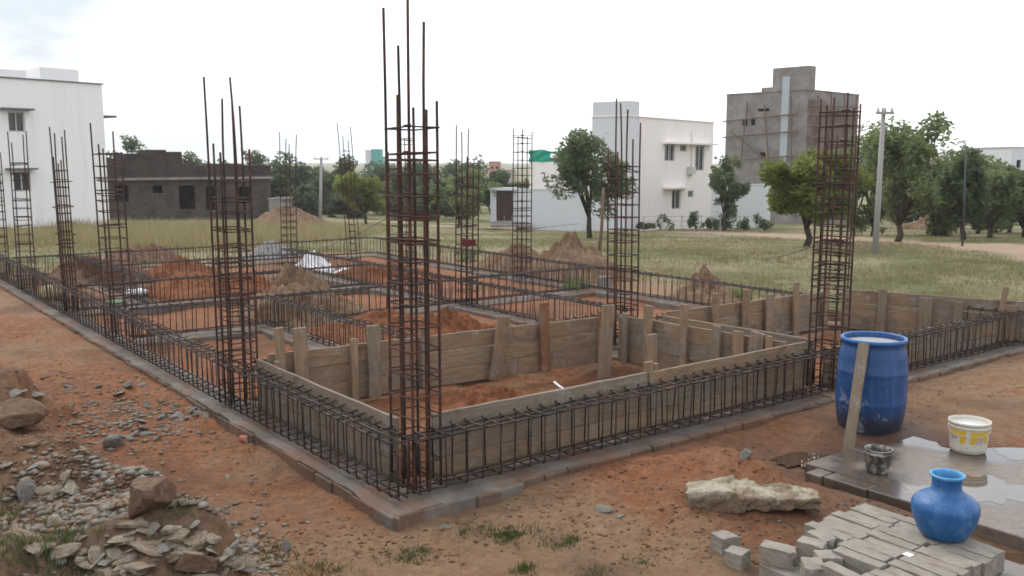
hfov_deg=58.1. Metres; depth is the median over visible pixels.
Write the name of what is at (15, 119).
window
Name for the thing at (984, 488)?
puddle
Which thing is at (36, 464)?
rubble stone
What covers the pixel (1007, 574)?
brick
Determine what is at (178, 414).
rubble stone
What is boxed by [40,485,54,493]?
rubble stone
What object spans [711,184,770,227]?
compound wall
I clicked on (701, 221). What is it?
wire fence
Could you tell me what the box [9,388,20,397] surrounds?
rubble stone
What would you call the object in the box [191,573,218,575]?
rubble stone
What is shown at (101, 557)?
rubble stone
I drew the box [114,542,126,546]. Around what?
rubble stone
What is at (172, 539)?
rubble stone
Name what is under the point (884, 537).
brick
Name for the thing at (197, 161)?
tree
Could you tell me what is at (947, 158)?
tree
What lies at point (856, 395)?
leaning plank
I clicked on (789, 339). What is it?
formwork panel
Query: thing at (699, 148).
window
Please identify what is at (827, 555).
brick
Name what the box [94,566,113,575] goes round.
rubble stone
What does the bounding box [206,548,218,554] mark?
rubble stone
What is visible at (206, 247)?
rebar cage
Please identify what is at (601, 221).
wooden post
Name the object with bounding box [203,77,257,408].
rebar column
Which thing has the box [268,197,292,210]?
shed
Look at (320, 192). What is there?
utility pole
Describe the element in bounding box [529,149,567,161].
shade net
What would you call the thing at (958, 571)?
brick
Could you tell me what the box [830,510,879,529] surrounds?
brick
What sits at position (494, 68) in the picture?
sky
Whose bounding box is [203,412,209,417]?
rubble stone
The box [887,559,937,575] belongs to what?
brick
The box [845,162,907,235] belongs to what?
tree
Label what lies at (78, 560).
rubble stone
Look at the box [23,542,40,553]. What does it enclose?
rubble stone
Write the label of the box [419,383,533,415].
soil heap
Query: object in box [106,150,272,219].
brick house
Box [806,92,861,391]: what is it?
rebar column
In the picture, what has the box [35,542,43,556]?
rubble stone
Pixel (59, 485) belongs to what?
rubble stone
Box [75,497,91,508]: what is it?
rubble stone
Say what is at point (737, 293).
field weeds
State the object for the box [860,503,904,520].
brick
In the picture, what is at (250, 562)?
rubble stone
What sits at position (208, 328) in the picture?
rebar cage
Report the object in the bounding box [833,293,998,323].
rebar cage
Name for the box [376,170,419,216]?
tree
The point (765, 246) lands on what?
dry grass
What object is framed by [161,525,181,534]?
rubble stone
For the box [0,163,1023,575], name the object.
ground
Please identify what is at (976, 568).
brick
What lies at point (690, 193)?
window
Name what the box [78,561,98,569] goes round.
rubble stone
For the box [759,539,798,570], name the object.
brick
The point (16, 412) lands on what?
boulder
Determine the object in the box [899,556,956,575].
brick
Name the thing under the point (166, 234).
tall dry grass
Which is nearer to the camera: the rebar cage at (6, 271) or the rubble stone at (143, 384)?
the rubble stone at (143, 384)
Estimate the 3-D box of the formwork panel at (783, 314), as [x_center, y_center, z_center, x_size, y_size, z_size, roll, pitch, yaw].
[3.126,0.344,11.917,3.000,0.744,0.125,-5,10,-34]
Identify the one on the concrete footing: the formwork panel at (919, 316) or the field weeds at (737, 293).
the formwork panel at (919, 316)
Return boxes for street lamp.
[957,140,966,245]
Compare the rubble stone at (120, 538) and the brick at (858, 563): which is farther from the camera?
the brick at (858, 563)
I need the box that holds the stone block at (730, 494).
[685,475,822,513]
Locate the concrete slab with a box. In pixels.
[805,437,1023,550]
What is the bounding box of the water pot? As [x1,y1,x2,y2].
[911,468,980,542]
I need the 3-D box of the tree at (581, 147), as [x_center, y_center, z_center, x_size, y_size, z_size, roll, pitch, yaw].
[3.208,-4.277,38.238,4.103,4.743,3.627,0,8,0]
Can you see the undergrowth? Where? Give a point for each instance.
(62, 539)
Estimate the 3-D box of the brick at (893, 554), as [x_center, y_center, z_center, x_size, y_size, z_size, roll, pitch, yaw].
[2.123,1.583,5.412,0.090,0.135,0.307,-5,9,-39]
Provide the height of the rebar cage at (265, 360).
0.441 m
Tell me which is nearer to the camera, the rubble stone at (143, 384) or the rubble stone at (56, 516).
the rubble stone at (56, 516)
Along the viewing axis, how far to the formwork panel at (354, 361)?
9.72 m
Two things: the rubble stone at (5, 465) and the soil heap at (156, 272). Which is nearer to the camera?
the rubble stone at (5, 465)
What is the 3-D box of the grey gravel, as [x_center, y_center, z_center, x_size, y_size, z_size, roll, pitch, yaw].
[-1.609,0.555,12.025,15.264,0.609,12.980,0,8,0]
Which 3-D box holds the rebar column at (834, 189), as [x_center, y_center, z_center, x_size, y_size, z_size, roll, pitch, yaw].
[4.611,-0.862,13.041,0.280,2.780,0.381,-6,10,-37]
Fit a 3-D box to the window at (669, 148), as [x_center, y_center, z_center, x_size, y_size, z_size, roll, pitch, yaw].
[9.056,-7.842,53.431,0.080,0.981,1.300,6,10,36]
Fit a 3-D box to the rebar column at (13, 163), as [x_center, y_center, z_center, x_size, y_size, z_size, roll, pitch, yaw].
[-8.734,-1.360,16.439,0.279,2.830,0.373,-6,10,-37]
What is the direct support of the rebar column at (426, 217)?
on the concrete footing
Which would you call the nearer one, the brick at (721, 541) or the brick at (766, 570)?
the brick at (766, 570)
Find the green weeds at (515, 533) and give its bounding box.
[212,431,659,575]
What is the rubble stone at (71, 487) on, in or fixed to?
on the ground at (24, 327)
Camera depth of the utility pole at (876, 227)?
24.22 m
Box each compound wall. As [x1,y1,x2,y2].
[516,188,624,231]
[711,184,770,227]
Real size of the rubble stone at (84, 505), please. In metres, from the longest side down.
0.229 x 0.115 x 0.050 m
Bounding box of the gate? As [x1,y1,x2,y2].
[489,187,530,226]
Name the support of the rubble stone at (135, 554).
on the rubble stone
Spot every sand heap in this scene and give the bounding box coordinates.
[231,261,368,328]
[248,204,331,225]
[474,241,539,272]
[524,231,636,283]
[667,264,741,303]
[902,215,959,229]
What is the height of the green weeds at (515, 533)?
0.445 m
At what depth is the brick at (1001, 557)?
5.38 m
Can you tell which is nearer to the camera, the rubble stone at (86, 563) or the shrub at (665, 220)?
the rubble stone at (86, 563)
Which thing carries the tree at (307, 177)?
on the ground at (24, 327)
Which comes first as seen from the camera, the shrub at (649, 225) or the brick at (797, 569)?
the brick at (797, 569)
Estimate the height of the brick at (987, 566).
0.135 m
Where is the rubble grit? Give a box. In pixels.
[0,366,286,575]
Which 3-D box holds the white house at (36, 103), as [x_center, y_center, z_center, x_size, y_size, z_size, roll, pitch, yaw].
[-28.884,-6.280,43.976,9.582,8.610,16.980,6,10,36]
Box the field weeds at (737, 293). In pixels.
[453,244,756,300]
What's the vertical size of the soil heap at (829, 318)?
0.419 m
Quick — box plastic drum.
[835,331,908,435]
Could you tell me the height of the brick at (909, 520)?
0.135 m
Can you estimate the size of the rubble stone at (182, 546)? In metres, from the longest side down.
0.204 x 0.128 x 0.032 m
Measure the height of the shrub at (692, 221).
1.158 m
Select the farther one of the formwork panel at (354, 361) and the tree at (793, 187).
the tree at (793, 187)
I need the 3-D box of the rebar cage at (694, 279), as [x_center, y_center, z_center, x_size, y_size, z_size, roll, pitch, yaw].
[2.345,-0.077,15.851,0.289,0.441,6.500,-6,10,-37]
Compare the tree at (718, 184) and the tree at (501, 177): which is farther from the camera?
the tree at (501, 177)
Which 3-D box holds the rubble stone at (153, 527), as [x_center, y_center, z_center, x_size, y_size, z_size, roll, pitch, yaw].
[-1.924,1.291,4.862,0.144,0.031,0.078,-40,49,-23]
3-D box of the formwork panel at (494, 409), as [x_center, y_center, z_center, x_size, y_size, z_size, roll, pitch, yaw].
[0.288,1.079,7.421,2.194,0.523,0.055,-6,10,-36]
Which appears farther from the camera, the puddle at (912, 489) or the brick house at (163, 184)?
the brick house at (163, 184)
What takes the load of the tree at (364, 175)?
on the ground at (24, 327)
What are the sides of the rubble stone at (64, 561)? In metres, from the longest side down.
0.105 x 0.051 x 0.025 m
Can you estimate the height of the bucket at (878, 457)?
0.186 m
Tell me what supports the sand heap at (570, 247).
on the ground at (24, 327)
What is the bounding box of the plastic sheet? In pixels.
[295,250,334,272]
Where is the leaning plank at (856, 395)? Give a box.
[842,343,869,450]
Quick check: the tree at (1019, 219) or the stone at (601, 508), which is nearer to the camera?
the stone at (601, 508)
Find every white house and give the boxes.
[0,67,116,227]
[529,101,718,231]
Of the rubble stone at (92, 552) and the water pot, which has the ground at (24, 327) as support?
the rubble stone at (92, 552)
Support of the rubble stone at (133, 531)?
on the rubble stone at (120, 538)
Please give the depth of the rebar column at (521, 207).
17.97 m
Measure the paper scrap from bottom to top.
0.002 m
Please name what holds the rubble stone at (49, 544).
on the rubble stone at (65, 550)
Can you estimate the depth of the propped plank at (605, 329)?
9.97 m
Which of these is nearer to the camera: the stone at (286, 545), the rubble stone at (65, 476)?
the stone at (286, 545)
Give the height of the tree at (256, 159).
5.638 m
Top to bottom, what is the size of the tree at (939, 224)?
4.507 m
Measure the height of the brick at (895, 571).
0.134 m
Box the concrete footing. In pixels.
[0,254,1023,531]
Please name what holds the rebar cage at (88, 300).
on the concrete footing
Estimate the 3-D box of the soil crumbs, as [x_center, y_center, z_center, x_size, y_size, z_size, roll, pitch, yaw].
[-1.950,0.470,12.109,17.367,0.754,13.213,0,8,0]
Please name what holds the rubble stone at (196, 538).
on the ground at (24, 327)
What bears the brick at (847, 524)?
on the brick
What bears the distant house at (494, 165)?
on the ground at (24, 327)
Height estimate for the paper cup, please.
0.074 m
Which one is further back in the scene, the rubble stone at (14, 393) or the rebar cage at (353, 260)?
the rebar cage at (353, 260)
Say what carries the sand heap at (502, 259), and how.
on the ground at (24, 327)
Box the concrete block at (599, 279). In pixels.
[597,275,609,287]
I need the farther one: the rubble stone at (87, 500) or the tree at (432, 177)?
the tree at (432, 177)
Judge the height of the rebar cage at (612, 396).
0.440 m
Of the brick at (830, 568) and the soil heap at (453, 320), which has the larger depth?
the soil heap at (453, 320)
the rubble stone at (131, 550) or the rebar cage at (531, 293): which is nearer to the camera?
the rubble stone at (131, 550)
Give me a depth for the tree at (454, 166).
94.01 m
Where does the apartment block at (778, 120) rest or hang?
on the ground at (24, 327)
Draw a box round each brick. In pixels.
[710,530,739,555]
[723,545,750,570]
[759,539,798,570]
[759,564,799,575]
[790,565,800,573]
[796,535,827,561]
[800,557,823,575]
[803,521,853,548]
[806,529,836,549]
[813,550,843,565]
[819,520,867,539]
[820,561,861,575]
[823,515,870,533]
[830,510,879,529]
[832,546,886,574]
[837,540,891,563]
[844,511,893,527]
[848,537,901,559]
[850,505,898,523]
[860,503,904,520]
[862,572,874,575]
[863,537,916,556]
[866,529,919,551]
[868,568,894,575]
[874,526,927,546]
[883,567,913,575]
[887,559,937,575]
[890,525,940,546]
[893,521,922,534]
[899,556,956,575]
[901,516,916,525]
[912,553,969,575]
[915,546,972,575]
[927,545,981,575]
[935,542,992,575]
[942,542,997,575]
[963,538,1004,573]
[999,572,1016,575]
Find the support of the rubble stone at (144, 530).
on the ground at (24, 327)
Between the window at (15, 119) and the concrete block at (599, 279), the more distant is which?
the window at (15, 119)
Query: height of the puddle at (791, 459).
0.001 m
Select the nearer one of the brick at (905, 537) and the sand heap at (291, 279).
the brick at (905, 537)
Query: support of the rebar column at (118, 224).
on the concrete footing
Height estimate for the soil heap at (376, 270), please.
0.464 m
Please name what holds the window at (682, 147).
in the white house at (676, 162)
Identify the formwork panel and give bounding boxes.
[256,359,399,481]
[267,302,597,399]
[431,372,646,478]
[618,304,786,378]
[643,334,806,428]
[663,315,813,386]
[666,281,829,336]
[821,315,1019,385]
[840,286,1023,343]
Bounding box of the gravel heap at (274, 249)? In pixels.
[242,240,304,260]
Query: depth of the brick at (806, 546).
5.47 m
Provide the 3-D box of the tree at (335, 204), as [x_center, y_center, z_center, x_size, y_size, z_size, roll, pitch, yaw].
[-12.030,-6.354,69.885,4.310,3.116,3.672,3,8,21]
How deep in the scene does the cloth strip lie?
14.74 m
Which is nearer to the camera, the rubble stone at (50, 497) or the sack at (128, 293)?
the rubble stone at (50, 497)
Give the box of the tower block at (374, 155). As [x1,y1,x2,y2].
[365,149,382,172]
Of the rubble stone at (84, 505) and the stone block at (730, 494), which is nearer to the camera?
the rubble stone at (84, 505)
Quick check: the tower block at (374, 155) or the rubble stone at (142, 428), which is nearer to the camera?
the rubble stone at (142, 428)
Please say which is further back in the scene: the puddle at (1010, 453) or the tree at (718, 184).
the tree at (718, 184)
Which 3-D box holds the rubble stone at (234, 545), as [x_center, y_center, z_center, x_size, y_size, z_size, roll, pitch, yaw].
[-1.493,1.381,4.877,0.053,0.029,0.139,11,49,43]
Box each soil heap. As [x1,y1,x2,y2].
[19,253,153,288]
[108,243,183,262]
[135,272,275,301]
[149,255,221,277]
[308,308,437,344]
[331,262,434,284]
[398,435,425,479]
[418,306,495,333]
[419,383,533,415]
[828,309,860,320]
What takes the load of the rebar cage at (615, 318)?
on the concrete footing
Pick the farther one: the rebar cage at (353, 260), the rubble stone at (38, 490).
the rebar cage at (353, 260)
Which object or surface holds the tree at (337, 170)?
on the ground at (24, 327)
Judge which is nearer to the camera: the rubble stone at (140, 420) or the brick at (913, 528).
the brick at (913, 528)
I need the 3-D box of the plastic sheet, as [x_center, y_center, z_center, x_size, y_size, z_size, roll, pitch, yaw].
[-4.409,-0.586,20.388,1.043,0.514,0.948,0,8,0]
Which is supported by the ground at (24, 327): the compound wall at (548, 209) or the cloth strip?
the compound wall at (548, 209)
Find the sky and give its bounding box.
[0,0,1023,163]
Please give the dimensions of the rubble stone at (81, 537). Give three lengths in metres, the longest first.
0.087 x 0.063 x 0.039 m
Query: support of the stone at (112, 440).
on the ground at (24, 327)
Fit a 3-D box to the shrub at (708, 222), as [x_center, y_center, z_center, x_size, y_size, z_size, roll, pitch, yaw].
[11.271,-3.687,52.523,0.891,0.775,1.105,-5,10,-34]
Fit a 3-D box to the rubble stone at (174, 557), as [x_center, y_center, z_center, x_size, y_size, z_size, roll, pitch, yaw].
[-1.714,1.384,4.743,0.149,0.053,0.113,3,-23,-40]
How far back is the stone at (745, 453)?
6.82 m
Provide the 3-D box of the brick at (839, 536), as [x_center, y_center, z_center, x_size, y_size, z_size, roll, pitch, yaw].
[1.943,1.550,5.662,0.090,0.135,0.306,-6,10,-33]
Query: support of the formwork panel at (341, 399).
on the concrete footing
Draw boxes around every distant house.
[488,161,501,173]
[505,170,516,183]
[930,156,958,163]
[975,147,1023,223]
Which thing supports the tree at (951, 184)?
on the ground at (24, 327)
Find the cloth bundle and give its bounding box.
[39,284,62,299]
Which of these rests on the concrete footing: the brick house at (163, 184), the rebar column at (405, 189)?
the rebar column at (405, 189)
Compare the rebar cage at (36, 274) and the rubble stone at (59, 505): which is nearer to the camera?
the rubble stone at (59, 505)
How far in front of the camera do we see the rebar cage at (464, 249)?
20.10 m
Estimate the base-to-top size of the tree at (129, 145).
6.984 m
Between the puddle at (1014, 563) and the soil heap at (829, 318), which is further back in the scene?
the soil heap at (829, 318)
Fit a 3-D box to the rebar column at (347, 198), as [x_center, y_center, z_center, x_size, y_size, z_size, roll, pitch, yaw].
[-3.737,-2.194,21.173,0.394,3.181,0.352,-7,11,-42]
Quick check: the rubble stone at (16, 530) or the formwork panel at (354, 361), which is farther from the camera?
the formwork panel at (354, 361)
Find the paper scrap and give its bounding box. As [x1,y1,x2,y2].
[902,552,913,556]
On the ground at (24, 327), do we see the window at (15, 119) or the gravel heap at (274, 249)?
the gravel heap at (274, 249)
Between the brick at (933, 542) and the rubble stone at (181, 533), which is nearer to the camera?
the rubble stone at (181, 533)
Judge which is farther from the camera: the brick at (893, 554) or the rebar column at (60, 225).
the rebar column at (60, 225)
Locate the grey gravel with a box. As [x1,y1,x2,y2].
[9,299,1016,564]
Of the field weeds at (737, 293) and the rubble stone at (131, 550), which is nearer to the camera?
the rubble stone at (131, 550)
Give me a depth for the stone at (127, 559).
4.67 m
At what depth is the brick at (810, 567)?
5.20 m
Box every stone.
[0,462,13,468]
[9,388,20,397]
[12,527,41,537]
[16,477,36,501]
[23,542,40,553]
[27,460,44,469]
[32,391,44,397]
[34,485,60,494]
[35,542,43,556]
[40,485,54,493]
[44,542,55,549]
[46,494,53,500]
[47,514,61,527]
[48,542,81,559]
[49,558,66,565]
[53,482,64,491]
[54,503,62,508]
[60,469,71,483]
[64,478,78,494]
[72,507,94,515]
[72,548,87,556]
[73,535,87,541]
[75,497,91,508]
[75,556,87,567]
[78,503,105,508]
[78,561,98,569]
[88,546,101,562]
[88,553,106,568]
[94,550,101,559]
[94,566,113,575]
[97,559,113,565]
[102,434,124,447]
[105,546,124,560]
[107,533,134,544]
[111,556,133,566]
[112,561,132,574]
[113,520,149,529]
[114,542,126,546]
[120,561,148,572]
[122,551,137,557]
[125,548,136,552]
[126,529,137,534]
[129,540,161,556]
[134,418,147,422]
[135,565,156,571]
[136,431,157,436]
[136,528,157,534]
[137,382,146,385]
[138,426,146,430]
[145,540,161,545]
[146,522,160,536]
[156,542,170,552]
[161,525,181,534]
[162,528,189,543]
[165,551,182,563]
[168,537,187,543]
[169,542,179,547]
[171,411,183,417]
[173,542,207,551]
[174,553,219,572]
[181,538,190,544]
[183,551,207,555]
[185,407,197,413]
[189,520,199,528]
[189,531,206,548]
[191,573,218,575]
[193,410,202,414]
[200,555,228,572]
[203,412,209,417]
[205,533,222,543]
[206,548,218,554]
[221,547,236,559]
[222,555,257,568]
[229,538,238,549]
[232,557,245,570]
[240,568,254,572]
[245,537,258,542]
[280,538,290,551]
[438,524,450,528]
[594,504,612,512]
[613,514,624,517]
[739,448,751,459]
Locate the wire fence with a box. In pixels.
[643,215,758,231]
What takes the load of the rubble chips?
on the ground at (24, 327)
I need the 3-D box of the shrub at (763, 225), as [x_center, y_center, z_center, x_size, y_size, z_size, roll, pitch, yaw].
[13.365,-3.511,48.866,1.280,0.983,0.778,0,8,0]
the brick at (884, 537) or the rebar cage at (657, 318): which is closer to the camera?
the brick at (884, 537)
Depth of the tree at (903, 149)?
32.59 m
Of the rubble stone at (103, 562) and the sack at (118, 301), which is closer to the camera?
the rubble stone at (103, 562)
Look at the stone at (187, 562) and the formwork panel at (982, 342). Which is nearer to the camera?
the stone at (187, 562)
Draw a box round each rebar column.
[0,152,10,275]
[7,131,35,291]
[49,127,80,312]
[89,123,134,341]
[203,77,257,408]
[279,132,296,264]
[336,122,360,260]
[382,0,442,493]
[388,152,409,286]
[402,138,417,265]
[455,125,479,305]
[512,129,532,279]
[606,98,640,346]
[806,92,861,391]
[819,127,856,321]
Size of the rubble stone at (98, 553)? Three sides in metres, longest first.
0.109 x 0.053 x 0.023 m
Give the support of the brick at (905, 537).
on the brick
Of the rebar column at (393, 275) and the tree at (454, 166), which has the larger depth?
the tree at (454, 166)
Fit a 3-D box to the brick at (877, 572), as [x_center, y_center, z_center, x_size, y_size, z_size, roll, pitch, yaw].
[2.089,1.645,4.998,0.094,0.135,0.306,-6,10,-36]
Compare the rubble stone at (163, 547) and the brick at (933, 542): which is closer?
the rubble stone at (163, 547)
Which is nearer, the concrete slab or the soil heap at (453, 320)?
the concrete slab
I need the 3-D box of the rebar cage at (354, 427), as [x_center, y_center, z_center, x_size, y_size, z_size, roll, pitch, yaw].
[-1.711,1.065,7.628,0.276,0.440,3.309,-6,10,-37]
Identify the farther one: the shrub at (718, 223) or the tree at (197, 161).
the tree at (197, 161)
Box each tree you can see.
[106,133,149,157]
[182,150,210,167]
[217,148,269,164]
[245,173,297,199]
[266,151,310,183]
[281,161,336,214]
[292,183,318,216]
[316,153,358,213]
[322,193,374,217]
[331,171,391,223]
[357,168,372,180]
[358,160,404,214]
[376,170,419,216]
[389,162,453,202]
[403,184,454,220]
[422,168,502,227]
[430,159,472,184]
[439,154,490,219]
[471,168,515,215]
[509,178,528,187]
[541,128,637,237]
[707,154,751,230]
[757,145,875,246]
[831,120,892,221]
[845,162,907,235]
[859,109,959,241]
[882,210,920,222]
[911,151,955,211]
[912,141,957,236]
[931,145,1000,239]
[952,158,1007,233]
[958,152,1023,237]
[987,204,1023,232]
[994,163,1023,237]
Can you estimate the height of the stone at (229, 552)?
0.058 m
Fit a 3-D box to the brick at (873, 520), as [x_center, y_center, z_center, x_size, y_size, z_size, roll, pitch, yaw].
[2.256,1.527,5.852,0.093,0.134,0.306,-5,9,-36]
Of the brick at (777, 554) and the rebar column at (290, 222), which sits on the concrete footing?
the rebar column at (290, 222)
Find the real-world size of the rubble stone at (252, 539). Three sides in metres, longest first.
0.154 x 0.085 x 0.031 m
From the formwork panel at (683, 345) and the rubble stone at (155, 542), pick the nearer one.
the rubble stone at (155, 542)
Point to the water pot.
(945, 507)
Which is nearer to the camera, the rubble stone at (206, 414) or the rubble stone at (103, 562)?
the rubble stone at (103, 562)
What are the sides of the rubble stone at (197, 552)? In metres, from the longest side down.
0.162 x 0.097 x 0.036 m
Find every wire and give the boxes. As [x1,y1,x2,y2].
[325,215,392,247]
[766,238,835,258]
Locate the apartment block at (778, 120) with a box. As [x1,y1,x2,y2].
[722,65,860,224]
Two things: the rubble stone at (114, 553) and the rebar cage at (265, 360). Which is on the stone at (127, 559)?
the rubble stone at (114, 553)
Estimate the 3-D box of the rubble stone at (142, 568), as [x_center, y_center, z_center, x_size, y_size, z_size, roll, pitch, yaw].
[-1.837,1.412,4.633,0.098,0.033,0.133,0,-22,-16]
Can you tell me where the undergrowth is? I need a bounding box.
[0,481,246,575]
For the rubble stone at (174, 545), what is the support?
on the ground at (24, 327)
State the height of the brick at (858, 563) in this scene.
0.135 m
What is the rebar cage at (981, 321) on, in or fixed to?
on the concrete footing
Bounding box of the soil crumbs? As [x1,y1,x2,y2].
[0,290,1021,566]
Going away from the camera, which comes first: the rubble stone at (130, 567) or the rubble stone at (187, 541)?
the rubble stone at (130, 567)
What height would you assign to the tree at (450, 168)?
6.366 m
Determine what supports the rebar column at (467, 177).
on the concrete footing
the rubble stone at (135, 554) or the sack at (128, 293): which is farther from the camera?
the sack at (128, 293)
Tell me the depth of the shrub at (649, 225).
49.93 m
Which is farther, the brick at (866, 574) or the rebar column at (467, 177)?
the rebar column at (467, 177)
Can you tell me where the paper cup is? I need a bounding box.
[239,435,247,442]
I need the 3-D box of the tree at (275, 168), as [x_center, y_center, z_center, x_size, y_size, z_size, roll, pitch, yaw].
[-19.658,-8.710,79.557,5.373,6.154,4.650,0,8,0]
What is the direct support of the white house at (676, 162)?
on the ground at (24, 327)
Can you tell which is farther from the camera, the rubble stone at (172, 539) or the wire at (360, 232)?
the wire at (360, 232)
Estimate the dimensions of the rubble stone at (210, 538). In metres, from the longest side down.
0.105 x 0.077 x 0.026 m
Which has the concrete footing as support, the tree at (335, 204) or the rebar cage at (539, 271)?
the rebar cage at (539, 271)
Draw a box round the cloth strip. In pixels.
[462,238,475,246]
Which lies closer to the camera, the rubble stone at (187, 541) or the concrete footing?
the rubble stone at (187, 541)
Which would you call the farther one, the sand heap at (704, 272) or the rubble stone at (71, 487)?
the sand heap at (704, 272)
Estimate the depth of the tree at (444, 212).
69.01 m
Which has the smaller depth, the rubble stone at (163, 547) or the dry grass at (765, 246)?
the rubble stone at (163, 547)
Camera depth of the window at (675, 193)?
54.76 m
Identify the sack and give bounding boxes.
[102,299,122,304]
[126,288,147,295]
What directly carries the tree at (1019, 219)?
on the ground at (24, 327)
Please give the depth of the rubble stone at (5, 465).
6.27 m
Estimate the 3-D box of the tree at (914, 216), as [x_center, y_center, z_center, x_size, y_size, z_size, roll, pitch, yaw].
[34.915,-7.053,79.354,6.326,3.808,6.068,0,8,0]
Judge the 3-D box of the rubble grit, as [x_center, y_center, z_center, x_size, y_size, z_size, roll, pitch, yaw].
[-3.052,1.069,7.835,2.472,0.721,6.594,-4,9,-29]
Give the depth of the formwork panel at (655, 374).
8.66 m
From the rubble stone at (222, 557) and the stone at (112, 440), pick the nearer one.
the rubble stone at (222, 557)
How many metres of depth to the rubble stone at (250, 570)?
4.87 m
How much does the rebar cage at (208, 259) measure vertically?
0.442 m
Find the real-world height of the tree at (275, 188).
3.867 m
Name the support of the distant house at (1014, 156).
on the ground at (24, 327)
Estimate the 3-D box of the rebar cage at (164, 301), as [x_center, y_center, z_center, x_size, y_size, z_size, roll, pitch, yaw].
[-4.704,-0.073,15.821,5.100,0.443,0.291,-6,10,-36]
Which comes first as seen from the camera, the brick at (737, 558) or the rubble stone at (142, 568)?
the rubble stone at (142, 568)
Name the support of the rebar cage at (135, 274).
on the concrete footing
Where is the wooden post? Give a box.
[598,187,604,251]
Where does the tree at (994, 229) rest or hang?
on the ground at (24, 327)
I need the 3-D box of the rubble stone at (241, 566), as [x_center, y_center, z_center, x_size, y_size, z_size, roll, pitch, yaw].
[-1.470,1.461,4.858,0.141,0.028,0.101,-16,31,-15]
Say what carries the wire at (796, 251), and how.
attached to the rebar column at (834, 189)
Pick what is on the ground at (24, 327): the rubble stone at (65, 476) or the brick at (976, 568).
the rubble stone at (65, 476)
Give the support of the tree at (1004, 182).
on the ground at (24, 327)
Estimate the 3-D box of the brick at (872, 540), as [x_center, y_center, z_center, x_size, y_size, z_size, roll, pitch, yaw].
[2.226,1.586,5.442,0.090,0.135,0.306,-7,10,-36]
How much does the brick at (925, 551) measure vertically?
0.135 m
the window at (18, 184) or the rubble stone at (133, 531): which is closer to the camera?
the rubble stone at (133, 531)
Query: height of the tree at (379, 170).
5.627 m
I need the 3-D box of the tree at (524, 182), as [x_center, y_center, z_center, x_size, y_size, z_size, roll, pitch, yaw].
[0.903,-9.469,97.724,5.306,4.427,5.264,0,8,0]
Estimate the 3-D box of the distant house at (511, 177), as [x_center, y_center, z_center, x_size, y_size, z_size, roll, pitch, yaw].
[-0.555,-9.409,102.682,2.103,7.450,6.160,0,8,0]
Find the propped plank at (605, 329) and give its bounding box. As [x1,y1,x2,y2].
[597,305,614,378]
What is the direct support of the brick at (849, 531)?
on the brick
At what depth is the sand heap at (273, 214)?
51.64 m
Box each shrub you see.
[635,222,655,229]
[656,213,674,230]
[686,211,700,228]
[699,217,719,229]
[716,219,732,228]
[736,216,749,229]
[753,213,774,230]
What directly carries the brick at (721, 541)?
on the ground at (24, 327)
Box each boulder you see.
[0,397,48,429]
[128,476,176,518]
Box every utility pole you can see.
[313,157,328,219]
[872,107,893,253]
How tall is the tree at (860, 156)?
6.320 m
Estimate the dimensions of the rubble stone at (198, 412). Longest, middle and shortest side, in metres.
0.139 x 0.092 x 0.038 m
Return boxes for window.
[8,111,24,131]
[15,171,30,191]
[665,144,673,160]
[672,190,679,209]
[680,145,685,151]
[688,190,692,197]
[695,145,703,170]
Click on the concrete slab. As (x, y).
(915, 461)
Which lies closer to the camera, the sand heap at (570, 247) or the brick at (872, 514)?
the brick at (872, 514)
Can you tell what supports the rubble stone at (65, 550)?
on the ground at (24, 327)
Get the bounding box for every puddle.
[768,452,829,467]
[902,484,930,494]
[962,475,1023,504]
[991,447,1023,460]
[1002,552,1023,575]
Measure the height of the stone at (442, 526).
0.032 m
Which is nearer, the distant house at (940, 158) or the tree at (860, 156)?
the tree at (860, 156)
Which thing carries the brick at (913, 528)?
on the brick
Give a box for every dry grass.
[0,215,393,252]
[3,222,1023,329]
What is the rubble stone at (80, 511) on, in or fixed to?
on the ground at (24, 327)
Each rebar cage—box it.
[0,253,30,289]
[11,236,372,276]
[18,267,70,310]
[55,285,120,338]
[72,254,156,302]
[77,262,369,310]
[104,308,242,402]
[116,252,309,285]
[128,277,463,337]
[220,362,421,499]
[250,313,618,400]
[259,295,419,372]
[281,248,458,300]
[372,237,535,277]
[402,348,838,493]
[456,278,636,336]
[459,265,592,300]
[525,257,807,311]
[612,315,699,354]
[653,293,808,320]
[822,309,1023,385]
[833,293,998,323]
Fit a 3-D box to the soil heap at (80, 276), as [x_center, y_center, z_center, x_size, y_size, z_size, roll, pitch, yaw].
[-8.424,-0.379,18.594,3.126,0.635,2.378,0,8,0]
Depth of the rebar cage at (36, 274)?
15.26 m
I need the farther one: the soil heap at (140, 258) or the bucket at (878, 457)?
the soil heap at (140, 258)
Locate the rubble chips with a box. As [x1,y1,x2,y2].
[0,367,289,575]
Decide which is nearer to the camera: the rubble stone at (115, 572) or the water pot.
the rubble stone at (115, 572)
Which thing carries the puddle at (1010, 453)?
on the concrete slab
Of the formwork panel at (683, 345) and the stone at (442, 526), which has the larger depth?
the formwork panel at (683, 345)
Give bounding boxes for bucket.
[864,444,892,474]
[947,415,991,454]
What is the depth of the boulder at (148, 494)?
4.93 m
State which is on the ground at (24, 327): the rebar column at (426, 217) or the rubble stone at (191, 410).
the rubble stone at (191, 410)
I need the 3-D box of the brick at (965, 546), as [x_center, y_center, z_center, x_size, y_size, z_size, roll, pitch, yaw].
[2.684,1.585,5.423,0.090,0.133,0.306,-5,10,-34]
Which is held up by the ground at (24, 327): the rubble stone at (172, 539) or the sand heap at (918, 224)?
the sand heap at (918, 224)

